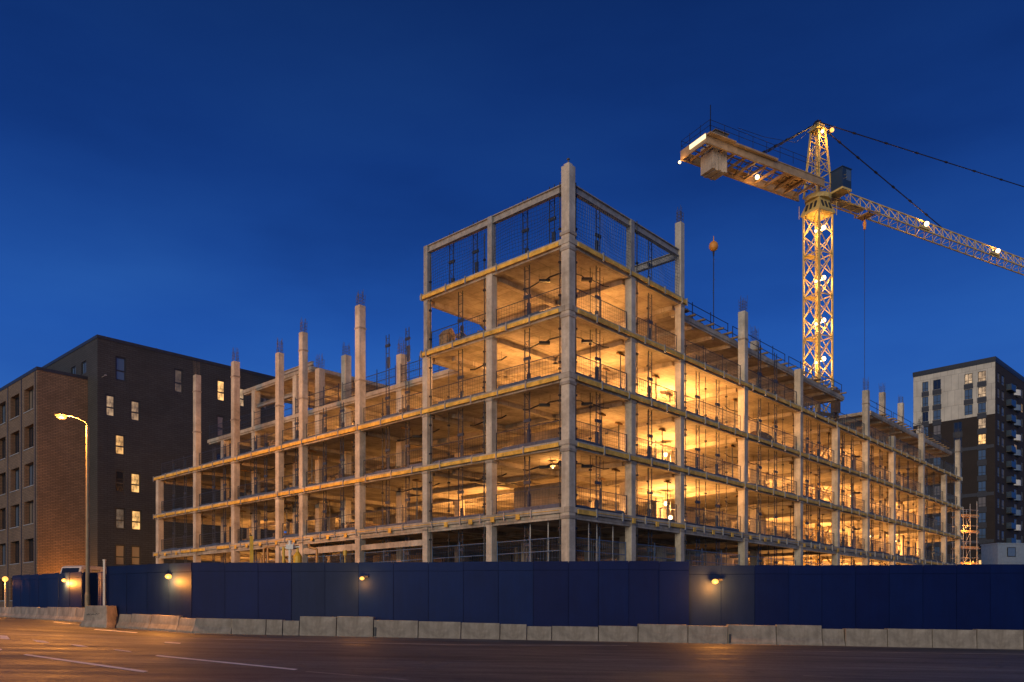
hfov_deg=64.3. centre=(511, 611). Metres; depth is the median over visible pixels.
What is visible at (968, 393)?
window
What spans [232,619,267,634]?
concrete barrier
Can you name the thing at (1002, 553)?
site cabin
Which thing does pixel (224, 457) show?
guard rail
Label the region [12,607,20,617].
concrete barrier
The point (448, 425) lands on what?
scaffold pole
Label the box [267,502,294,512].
service cable
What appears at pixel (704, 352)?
guard rail
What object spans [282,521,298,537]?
guard rail
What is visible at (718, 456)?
lattice prop
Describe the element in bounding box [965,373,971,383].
window
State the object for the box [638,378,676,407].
guard rail
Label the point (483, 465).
scaffold pole
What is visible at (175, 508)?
scaffold pole
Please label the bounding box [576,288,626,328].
guard rail
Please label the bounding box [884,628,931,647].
concrete barrier
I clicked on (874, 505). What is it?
guard rail
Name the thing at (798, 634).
concrete barrier
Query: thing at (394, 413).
guard rail
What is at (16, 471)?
window
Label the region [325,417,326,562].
scaffold pole
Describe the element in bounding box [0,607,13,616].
concrete barrier
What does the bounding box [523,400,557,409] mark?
service cable
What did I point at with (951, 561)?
guard rail
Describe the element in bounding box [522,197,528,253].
lattice prop
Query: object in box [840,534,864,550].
guard rail
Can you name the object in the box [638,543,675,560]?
guard rail
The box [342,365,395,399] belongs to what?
guard rail
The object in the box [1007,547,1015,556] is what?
window
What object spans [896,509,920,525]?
guard rail
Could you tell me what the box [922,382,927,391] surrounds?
window
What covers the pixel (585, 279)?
service cable
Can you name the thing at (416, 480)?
floor prop
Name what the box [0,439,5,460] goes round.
window
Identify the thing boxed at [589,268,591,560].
scaffold pole
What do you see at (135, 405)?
window
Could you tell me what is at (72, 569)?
parked van
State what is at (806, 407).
guard rail
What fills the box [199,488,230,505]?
guard rail
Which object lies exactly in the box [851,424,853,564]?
lattice prop
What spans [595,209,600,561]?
lattice prop
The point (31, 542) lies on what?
window
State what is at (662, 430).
floor prop
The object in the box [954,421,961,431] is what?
window
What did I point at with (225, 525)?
lattice prop
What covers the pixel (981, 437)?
window
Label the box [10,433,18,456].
window
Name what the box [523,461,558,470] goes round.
service cable
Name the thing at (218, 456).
window
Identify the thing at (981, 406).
window
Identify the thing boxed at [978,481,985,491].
window
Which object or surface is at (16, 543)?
window
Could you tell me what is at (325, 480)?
lattice prop
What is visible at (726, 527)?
guard rail
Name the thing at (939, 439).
guard rail
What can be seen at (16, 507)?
window
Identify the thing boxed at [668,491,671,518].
work lamp
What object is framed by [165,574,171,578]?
wall lamp
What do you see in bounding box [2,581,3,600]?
window
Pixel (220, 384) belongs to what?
window
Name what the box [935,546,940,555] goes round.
window
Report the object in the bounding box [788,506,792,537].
floor prop
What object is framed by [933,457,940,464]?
window
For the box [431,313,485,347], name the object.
guard rail
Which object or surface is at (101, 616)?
concrete block
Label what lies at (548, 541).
scaffold pole
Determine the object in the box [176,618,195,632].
concrete barrier
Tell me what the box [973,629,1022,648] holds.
concrete barrier
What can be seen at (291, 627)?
concrete barrier
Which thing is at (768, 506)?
scaffold pole
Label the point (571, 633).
concrete barrier
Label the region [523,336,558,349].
service cable
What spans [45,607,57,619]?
concrete barrier
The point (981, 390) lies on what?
window
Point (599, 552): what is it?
guard rail
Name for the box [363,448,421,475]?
guard rail
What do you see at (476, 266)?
lattice prop
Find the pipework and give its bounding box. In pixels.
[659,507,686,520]
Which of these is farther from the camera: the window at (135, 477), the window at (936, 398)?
the window at (936, 398)
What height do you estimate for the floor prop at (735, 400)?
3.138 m
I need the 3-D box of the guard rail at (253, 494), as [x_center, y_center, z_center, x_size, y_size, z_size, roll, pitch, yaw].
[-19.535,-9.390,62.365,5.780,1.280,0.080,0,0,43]
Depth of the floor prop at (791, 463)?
65.08 m
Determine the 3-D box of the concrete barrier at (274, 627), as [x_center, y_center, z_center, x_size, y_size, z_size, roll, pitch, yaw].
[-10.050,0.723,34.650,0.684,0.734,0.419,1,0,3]
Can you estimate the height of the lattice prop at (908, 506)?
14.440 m
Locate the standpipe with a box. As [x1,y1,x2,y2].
[260,545,275,562]
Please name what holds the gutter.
on the road
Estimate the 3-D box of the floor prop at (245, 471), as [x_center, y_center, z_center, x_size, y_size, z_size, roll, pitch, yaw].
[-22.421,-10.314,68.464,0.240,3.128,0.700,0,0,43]
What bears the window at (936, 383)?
in the apartment tower at (977, 406)
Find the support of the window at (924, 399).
in the apartment tower at (977, 406)
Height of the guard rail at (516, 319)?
1.280 m
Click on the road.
(469, 660)
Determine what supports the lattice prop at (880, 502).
on the unfinished building at (503, 284)
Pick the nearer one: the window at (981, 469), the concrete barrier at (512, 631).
the concrete barrier at (512, 631)
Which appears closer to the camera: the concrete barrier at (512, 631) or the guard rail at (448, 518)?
the concrete barrier at (512, 631)
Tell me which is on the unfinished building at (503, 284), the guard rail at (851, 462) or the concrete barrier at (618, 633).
the guard rail at (851, 462)
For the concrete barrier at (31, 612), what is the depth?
61.78 m
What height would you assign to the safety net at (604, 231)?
2.472 m
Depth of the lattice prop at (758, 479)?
58.41 m
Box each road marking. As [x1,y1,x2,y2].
[0,635,8,638]
[24,654,146,671]
[94,629,137,632]
[156,655,295,669]
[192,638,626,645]
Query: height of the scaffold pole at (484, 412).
19.240 m
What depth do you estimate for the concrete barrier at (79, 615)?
49.52 m
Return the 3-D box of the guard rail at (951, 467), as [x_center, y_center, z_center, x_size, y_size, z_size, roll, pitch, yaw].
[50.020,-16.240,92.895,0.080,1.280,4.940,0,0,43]
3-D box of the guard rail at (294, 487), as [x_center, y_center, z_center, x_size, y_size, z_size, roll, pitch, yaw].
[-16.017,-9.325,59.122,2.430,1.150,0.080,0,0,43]
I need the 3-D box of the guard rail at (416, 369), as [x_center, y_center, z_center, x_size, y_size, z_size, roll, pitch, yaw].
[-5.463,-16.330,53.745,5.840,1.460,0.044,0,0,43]
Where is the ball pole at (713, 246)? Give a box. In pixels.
[709,236,717,328]
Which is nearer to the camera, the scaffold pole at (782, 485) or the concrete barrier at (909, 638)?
the concrete barrier at (909, 638)
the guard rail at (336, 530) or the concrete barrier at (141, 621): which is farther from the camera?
the guard rail at (336, 530)
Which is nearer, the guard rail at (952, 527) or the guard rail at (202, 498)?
the guard rail at (202, 498)
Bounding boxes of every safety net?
[429,226,486,291]
[493,194,560,262]
[576,194,630,265]
[635,231,679,294]
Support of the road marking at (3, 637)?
on the road
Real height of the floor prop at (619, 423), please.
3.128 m
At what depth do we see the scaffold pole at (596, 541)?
44.05 m
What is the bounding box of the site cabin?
[980,543,1023,563]
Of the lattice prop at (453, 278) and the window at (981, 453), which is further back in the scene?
the window at (981, 453)
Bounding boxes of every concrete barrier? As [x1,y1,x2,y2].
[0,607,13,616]
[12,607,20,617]
[19,607,26,617]
[24,607,39,618]
[35,608,46,619]
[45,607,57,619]
[55,607,78,621]
[73,608,84,621]
[116,614,131,628]
[128,614,151,629]
[148,615,182,631]
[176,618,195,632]
[193,618,231,633]
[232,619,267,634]
[266,619,283,634]
[283,620,299,634]
[299,616,336,635]
[337,616,375,636]
[374,620,418,637]
[418,621,460,638]
[461,622,499,638]
[500,624,526,639]
[527,626,551,639]
[552,626,597,640]
[598,626,637,641]
[637,624,687,642]
[688,625,730,643]
[727,625,776,644]
[775,625,822,645]
[822,629,844,645]
[842,628,886,646]
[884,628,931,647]
[932,629,976,648]
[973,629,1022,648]
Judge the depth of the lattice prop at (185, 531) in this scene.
71.21 m
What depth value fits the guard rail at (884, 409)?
79.25 m
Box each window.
[0,404,5,425]
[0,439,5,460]
[0,474,5,495]
[0,509,5,530]
[0,544,5,565]
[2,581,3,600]
[10,397,18,420]
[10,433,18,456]
[10,469,18,492]
[10,506,18,528]
[10,542,18,564]
[23,389,33,413]
[23,426,33,450]
[23,464,33,488]
[23,501,33,525]
[23,539,33,562]
[82,361,85,373]
[106,394,114,416]
[115,434,124,455]
[115,470,123,491]
[115,508,124,528]
[115,544,124,565]
[116,356,125,381]
[131,400,139,421]
[131,472,139,493]
[131,510,140,530]
[131,546,140,564]
[174,368,182,393]
[216,453,220,459]
[217,379,224,401]
[217,415,223,436]
[240,388,244,406]
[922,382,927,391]
[922,397,927,406]
[922,412,927,421]
[933,379,940,389]
[933,394,940,404]
[933,409,940,419]
[933,425,940,434]
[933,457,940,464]
[935,485,940,494]
[935,516,940,525]
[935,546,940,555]
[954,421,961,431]
[954,437,961,447]
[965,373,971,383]
[965,389,971,399]
[965,404,971,414]
[978,371,985,381]
[978,386,985,397]
[978,402,985,412]
[978,418,985,428]
[978,434,985,444]
[978,449,985,459]
[978,465,985,475]
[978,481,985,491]
[978,497,985,506]
[978,512,985,522]
[978,528,985,538]
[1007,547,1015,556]
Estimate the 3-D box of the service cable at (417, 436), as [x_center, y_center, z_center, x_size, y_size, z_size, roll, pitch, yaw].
[-6.140,-11.595,53.010,4.605,0.590,0.577,0,0,41]
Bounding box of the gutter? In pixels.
[113,628,1023,649]
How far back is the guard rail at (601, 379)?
43.74 m
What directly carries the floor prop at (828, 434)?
on the unfinished building at (503, 284)
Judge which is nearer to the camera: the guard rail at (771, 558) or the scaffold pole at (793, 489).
the guard rail at (771, 558)
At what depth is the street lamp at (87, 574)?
45.92 m
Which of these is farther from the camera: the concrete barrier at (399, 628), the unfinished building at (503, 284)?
the unfinished building at (503, 284)
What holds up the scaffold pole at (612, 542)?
on the unfinished building at (503, 284)
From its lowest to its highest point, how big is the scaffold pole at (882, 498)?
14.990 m
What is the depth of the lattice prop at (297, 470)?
59.38 m
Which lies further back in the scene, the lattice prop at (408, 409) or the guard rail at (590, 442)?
the lattice prop at (408, 409)
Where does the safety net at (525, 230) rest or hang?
attached to the unfinished building at (503, 284)
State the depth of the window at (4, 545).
84.09 m
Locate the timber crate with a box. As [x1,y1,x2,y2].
[439,328,455,344]
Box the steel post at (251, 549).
[250,536,252,562]
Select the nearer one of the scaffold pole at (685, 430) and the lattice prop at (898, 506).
the scaffold pole at (685, 430)
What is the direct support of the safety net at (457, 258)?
attached to the unfinished building at (503, 284)
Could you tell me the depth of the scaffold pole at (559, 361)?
41.88 m
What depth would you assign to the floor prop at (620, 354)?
48.23 m
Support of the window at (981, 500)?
in the apartment tower at (977, 406)
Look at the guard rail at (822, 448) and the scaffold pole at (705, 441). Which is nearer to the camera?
the scaffold pole at (705, 441)
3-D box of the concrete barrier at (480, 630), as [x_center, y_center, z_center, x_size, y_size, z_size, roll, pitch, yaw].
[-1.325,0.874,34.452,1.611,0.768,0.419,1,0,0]
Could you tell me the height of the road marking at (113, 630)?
0.106 m
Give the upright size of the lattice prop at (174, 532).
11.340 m
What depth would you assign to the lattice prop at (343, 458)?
55.56 m
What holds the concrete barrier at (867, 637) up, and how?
on the road
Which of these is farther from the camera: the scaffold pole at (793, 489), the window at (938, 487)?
the window at (938, 487)
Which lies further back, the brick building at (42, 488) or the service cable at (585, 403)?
the brick building at (42, 488)
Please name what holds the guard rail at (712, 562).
on the unfinished building at (503, 284)
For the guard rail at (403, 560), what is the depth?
51.29 m
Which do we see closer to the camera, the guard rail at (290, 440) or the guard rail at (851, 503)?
the guard rail at (290, 440)
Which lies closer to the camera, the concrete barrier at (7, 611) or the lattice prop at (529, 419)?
the lattice prop at (529, 419)
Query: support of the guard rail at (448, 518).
on the unfinished building at (503, 284)
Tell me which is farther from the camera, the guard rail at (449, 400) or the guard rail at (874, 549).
the guard rail at (874, 549)
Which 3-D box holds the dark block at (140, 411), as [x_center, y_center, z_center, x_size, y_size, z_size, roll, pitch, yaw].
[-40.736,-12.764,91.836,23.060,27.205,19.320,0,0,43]
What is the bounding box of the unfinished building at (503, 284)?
[153,158,962,565]
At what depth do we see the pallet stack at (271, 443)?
62.15 m
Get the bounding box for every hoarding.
[12,572,81,607]
[82,572,106,607]
[106,561,688,637]
[689,564,1023,629]
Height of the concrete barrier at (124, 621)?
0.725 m
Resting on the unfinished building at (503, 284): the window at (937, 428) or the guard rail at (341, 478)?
the guard rail at (341, 478)
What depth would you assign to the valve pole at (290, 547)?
46.93 m
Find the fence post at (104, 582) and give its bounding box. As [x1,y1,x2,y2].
[102,559,105,605]
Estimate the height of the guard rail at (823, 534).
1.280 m
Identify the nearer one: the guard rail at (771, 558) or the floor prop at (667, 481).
the floor prop at (667, 481)
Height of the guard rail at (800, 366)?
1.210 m
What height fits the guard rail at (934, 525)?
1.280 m
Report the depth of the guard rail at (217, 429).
72.40 m
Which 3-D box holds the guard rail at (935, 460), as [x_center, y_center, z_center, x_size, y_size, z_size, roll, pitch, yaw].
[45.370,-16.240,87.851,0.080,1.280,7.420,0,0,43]
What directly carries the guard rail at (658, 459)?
on the unfinished building at (503, 284)
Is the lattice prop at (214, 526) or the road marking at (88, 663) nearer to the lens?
the road marking at (88, 663)
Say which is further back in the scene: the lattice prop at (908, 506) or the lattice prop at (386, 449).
the lattice prop at (908, 506)
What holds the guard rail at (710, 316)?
on the unfinished building at (503, 284)
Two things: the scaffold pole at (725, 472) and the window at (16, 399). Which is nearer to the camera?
the scaffold pole at (725, 472)
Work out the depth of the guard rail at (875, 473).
75.62 m
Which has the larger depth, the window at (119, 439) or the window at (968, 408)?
the window at (968, 408)
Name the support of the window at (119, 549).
in the dark block at (140, 411)
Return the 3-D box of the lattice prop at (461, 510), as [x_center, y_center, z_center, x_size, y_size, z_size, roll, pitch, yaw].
[-3.002,-10.433,47.737,0.460,17.046,0.100,0,0,43]
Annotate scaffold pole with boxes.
[175,463,175,562]
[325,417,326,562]
[381,398,383,561]
[429,257,431,561]
[447,396,449,540]
[482,369,483,561]
[483,233,485,561]
[530,523,530,561]
[548,521,548,560]
[558,182,560,560]
[575,183,576,560]
[588,522,588,560]
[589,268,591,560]
[596,523,596,560]
[612,525,612,560]
[635,221,637,560]
[684,341,686,560]
[704,348,706,564]
[725,371,726,564]
[767,377,769,564]
[782,409,783,564]
[792,416,793,564]
[881,434,882,564]
[950,480,950,553]
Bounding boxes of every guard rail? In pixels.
[161,455,192,474]
[161,495,192,512]
[161,535,192,551]
[199,445,230,464]
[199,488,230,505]
[199,530,230,546]
[209,414,250,438]
[238,433,274,455]
[238,478,274,498]
[238,524,274,542]
[254,401,291,424]
[282,426,298,443]
[282,474,298,490]
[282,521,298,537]
[295,384,338,413]
[306,410,354,437]
[306,462,354,486]
[306,514,354,534]
[307,552,354,562]
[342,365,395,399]
[363,392,421,423]
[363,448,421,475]
[363,505,421,528]
[364,547,421,561]
[401,356,446,381]
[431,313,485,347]
[431,374,485,405]
[431,435,485,463]
[431,496,485,520]
[432,542,485,561]
[496,288,558,326]
[496,354,558,389]
[496,420,558,451]
[496,486,558,513]
[497,536,558,561]
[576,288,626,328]
[576,354,626,390]
[576,420,626,452]
[576,486,626,514]
[576,536,625,560]
[638,317,676,350]
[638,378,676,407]
[638,438,676,464]
[638,498,676,521]
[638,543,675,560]
[684,302,727,335]
[684,339,740,378]
[684,395,740,429]
[684,450,740,480]
[684,506,740,531]
[684,549,739,564]
[732,326,784,362]
[748,369,796,403]
[748,468,796,494]
[748,518,796,540]
[749,419,796,449]
[750,556,795,564]
[788,356,822,380]
[803,395,833,416]
[803,439,833,460]
[803,484,832,503]
[803,528,833,545]
[825,376,841,394]
[837,411,864,433]
[840,453,864,472]
[840,494,864,511]
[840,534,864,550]
[870,400,891,417]
[870,427,890,445]
[870,464,890,481]
[870,502,890,518]
[870,539,890,554]
[896,474,920,492]
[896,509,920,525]
[896,544,920,558]
[897,439,920,458]
[913,423,932,439]
[925,452,942,468]
[925,517,942,530]
[925,549,941,562]
[926,485,942,499]
[933,434,948,446]
[944,461,956,473]
[947,493,956,503]
[947,524,955,533]
[947,554,955,564]
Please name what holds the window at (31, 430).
in the brick building at (42, 488)
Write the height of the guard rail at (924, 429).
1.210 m
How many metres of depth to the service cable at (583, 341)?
44.82 m
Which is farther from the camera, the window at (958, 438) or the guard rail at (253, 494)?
the window at (958, 438)
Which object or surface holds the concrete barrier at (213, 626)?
on the road
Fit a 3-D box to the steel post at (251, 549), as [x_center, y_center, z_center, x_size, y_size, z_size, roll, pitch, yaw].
[-15.027,-1.721,47.000,0.200,5.219,0.200,0,0,-17]
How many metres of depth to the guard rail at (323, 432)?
55.91 m
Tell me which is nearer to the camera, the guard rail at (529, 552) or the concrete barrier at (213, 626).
the concrete barrier at (213, 626)
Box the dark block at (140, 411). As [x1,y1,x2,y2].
[42,334,274,572]
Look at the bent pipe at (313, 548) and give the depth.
46.95 m
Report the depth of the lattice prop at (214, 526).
67.74 m
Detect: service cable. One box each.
[267,457,296,469]
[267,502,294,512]
[397,429,439,440]
[397,482,439,491]
[470,351,506,369]
[470,409,506,425]
[470,467,506,481]
[523,273,558,289]
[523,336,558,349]
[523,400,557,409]
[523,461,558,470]
[576,272,608,286]
[576,334,608,347]
[576,396,608,408]
[576,458,608,469]
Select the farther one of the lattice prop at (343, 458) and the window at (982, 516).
the window at (982, 516)
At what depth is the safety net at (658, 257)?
47.66 m
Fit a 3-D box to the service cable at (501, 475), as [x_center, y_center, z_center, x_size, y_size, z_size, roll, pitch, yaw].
[-1.446,-8.175,48.955,3.407,0.590,0.575,0,0,41]
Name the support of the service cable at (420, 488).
attached to the unfinished building at (503, 284)
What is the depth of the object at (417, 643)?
28.79 m
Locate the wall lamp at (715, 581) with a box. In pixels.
[712,579,722,583]
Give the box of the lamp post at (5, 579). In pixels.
[2,576,7,609]
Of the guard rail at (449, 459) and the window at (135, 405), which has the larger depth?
the window at (135, 405)
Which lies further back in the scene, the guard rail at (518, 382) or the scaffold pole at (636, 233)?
the scaffold pole at (636, 233)
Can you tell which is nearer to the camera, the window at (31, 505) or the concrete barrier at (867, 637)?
the concrete barrier at (867, 637)
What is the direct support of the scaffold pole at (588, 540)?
on the unfinished building at (503, 284)
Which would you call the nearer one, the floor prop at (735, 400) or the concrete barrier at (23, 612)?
the floor prop at (735, 400)
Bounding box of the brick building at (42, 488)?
[0,366,87,606]
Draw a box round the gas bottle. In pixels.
[293,548,301,562]
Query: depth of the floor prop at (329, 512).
61.24 m
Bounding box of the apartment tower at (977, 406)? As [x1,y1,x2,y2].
[913,356,1023,563]
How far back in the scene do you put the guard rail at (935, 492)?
88.27 m
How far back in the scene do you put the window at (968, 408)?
160.39 m
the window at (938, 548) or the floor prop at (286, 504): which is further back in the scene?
the window at (938, 548)
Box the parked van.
[60,566,102,578]
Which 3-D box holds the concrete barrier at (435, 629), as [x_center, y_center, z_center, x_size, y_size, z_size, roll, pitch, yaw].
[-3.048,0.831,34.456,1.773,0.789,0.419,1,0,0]
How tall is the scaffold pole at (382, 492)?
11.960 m
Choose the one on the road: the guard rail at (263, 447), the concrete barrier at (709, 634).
the concrete barrier at (709, 634)
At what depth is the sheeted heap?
60.91 m
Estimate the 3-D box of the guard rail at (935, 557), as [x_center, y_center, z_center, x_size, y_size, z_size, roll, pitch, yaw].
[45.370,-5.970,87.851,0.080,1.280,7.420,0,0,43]
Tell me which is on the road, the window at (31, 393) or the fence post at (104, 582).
the fence post at (104, 582)
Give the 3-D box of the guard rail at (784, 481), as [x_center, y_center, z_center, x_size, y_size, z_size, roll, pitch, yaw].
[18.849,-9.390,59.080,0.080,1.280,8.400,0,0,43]
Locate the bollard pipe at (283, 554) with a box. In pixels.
[282,546,284,562]
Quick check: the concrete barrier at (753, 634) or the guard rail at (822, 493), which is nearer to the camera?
the concrete barrier at (753, 634)
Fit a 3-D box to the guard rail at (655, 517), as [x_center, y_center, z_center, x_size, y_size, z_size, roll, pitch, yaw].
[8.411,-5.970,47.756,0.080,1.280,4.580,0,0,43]
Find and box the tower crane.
[678,105,1023,564]
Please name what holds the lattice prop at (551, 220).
on the unfinished building at (503, 284)
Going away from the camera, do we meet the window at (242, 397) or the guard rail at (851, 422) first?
the guard rail at (851, 422)
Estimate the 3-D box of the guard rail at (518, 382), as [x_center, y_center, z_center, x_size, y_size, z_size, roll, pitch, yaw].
[0.872,-12.810,43.554,4.790,1.280,0.080,0,0,43]
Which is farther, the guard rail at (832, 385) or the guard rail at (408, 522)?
the guard rail at (832, 385)
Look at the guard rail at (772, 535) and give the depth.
59.06 m
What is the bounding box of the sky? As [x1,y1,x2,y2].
[0,0,1023,532]
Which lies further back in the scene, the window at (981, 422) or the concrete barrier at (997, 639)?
the window at (981, 422)
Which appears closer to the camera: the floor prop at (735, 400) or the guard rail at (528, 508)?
the guard rail at (528, 508)
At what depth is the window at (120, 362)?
79.34 m
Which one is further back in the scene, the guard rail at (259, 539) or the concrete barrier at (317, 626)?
the guard rail at (259, 539)
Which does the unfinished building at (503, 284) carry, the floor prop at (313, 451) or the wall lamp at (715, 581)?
the floor prop at (313, 451)
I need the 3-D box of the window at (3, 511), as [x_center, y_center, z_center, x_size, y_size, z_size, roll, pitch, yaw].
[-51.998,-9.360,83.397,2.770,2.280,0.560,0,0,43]
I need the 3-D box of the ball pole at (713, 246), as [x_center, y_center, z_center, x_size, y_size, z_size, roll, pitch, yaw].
[14.500,-22.876,58.600,0.650,8.253,0.634,0,0,0]
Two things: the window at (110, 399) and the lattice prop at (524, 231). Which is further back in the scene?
the window at (110, 399)
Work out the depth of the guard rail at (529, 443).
43.64 m
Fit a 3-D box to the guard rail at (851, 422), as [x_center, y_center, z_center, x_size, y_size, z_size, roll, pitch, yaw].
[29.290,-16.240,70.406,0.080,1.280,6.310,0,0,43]
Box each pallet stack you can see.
[268,440,274,445]
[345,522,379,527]
[398,407,413,412]
[770,533,789,537]
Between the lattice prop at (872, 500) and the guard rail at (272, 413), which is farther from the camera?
the lattice prop at (872, 500)
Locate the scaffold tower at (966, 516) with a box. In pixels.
[951,507,980,563]
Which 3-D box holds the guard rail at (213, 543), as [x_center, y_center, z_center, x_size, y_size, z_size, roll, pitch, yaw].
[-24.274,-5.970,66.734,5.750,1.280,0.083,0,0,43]
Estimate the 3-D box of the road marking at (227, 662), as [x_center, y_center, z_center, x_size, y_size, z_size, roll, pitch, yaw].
[-6.263,1.075,17.367,5.705,0.081,0.210,0,0,40]
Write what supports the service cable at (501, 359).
attached to the unfinished building at (503, 284)
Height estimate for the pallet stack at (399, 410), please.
0.600 m
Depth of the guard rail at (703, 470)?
52.78 m
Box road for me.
[0,617,1023,681]
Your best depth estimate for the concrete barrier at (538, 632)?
34.27 m
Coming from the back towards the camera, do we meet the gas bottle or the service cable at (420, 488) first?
the service cable at (420, 488)
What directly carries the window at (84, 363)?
in the dark block at (140, 411)
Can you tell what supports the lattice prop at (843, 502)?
on the unfinished building at (503, 284)
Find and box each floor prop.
[241,470,248,495]
[284,503,290,532]
[308,450,316,483]
[325,499,333,530]
[401,427,410,464]
[412,479,421,519]
[612,469,619,510]
[615,422,622,448]
[616,352,624,386]
[659,428,665,459]
[664,480,670,502]
[729,445,734,476]
[732,399,737,426]
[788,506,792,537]
[789,462,792,492]
[826,433,830,459]
[856,520,859,548]
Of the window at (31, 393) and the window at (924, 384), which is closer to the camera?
the window at (31, 393)
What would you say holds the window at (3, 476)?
in the brick building at (42, 488)
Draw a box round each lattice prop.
[172,463,175,562]
[184,459,186,562]
[212,447,215,561]
[223,444,226,562]
[254,435,257,562]
[264,433,267,562]
[294,417,298,548]
[323,408,326,560]
[340,402,344,562]
[385,334,389,560]
[405,328,409,561]
[449,231,454,283]
[457,291,463,562]
[472,220,478,273]
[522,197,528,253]
[524,265,530,561]
[548,184,555,243]
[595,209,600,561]
[647,241,652,560]
[695,355,699,564]
[715,368,719,564]
[757,344,761,564]
[773,353,777,564]
[805,403,808,564]
[817,408,820,564]
[842,419,844,564]
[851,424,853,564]
[871,437,873,564]
[879,449,881,564]
[897,446,899,564]
[907,451,908,564]
[925,470,927,558]
[933,464,934,559]
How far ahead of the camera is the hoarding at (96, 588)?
56.16 m
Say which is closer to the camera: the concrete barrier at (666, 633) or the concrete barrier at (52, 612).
the concrete barrier at (666, 633)
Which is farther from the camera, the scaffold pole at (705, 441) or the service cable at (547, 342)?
the scaffold pole at (705, 441)
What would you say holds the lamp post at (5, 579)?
on the road
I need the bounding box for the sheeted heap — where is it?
[750,430,777,442]
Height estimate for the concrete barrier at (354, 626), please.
0.936 m
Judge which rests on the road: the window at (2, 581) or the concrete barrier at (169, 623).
the concrete barrier at (169, 623)
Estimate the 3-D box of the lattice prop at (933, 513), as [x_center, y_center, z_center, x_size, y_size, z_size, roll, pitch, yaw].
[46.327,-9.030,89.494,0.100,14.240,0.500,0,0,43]
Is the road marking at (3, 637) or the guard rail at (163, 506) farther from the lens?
the guard rail at (163, 506)
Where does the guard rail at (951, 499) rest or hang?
on the unfinished building at (503, 284)
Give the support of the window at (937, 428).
in the apartment tower at (977, 406)
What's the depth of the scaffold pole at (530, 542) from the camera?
43.89 m
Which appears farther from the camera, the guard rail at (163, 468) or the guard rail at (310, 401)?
the guard rail at (163, 468)
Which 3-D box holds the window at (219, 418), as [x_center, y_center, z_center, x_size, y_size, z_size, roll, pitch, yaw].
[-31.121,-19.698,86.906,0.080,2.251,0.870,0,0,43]
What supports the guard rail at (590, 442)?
on the unfinished building at (503, 284)
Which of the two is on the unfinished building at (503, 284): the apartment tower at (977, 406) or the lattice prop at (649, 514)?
the lattice prop at (649, 514)
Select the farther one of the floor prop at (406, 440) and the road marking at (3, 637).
the floor prop at (406, 440)
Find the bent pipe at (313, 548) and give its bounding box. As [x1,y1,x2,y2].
[308,543,317,562]
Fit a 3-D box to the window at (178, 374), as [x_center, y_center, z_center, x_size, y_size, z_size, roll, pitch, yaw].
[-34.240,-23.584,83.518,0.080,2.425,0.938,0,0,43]
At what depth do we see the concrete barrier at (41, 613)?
58.73 m
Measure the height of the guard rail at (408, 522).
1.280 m
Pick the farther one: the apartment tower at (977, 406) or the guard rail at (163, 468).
the apartment tower at (977, 406)
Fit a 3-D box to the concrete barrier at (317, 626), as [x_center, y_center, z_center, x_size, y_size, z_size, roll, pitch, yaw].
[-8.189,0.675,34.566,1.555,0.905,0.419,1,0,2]
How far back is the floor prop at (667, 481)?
52.73 m
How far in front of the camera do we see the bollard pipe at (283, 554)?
46.94 m
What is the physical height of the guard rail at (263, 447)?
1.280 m
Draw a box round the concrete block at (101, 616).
[80,606,118,627]
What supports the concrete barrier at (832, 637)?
on the road
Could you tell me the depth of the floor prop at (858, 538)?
75.36 m
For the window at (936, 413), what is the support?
in the apartment tower at (977, 406)
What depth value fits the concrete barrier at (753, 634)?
34.33 m
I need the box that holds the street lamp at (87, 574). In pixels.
[54,413,90,607]
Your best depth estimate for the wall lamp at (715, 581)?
34.97 m
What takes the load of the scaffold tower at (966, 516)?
on the ground
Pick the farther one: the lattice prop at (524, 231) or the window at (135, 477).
the window at (135, 477)
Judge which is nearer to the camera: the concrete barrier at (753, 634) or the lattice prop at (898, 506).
the concrete barrier at (753, 634)
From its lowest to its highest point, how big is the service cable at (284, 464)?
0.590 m
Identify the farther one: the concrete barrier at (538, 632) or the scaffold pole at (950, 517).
the scaffold pole at (950, 517)
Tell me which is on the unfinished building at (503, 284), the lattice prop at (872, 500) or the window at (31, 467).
the lattice prop at (872, 500)
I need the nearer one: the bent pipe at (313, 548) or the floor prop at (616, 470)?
the bent pipe at (313, 548)
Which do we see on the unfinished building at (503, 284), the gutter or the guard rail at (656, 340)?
the guard rail at (656, 340)
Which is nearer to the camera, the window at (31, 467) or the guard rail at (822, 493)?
the guard rail at (822, 493)
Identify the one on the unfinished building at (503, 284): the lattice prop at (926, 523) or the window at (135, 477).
the lattice prop at (926, 523)
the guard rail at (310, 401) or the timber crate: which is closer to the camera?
the timber crate
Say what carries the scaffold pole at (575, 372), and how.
on the unfinished building at (503, 284)
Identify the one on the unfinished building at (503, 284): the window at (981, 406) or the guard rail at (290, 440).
the guard rail at (290, 440)
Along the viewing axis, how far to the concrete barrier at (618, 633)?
34.26 m
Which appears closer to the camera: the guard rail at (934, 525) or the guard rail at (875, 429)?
the guard rail at (875, 429)
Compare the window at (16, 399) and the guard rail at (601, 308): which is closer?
the guard rail at (601, 308)
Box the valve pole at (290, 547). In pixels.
[280,541,299,563]
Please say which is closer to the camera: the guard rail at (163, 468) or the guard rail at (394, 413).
the guard rail at (394, 413)
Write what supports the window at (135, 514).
in the dark block at (140, 411)
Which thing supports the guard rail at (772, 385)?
on the unfinished building at (503, 284)

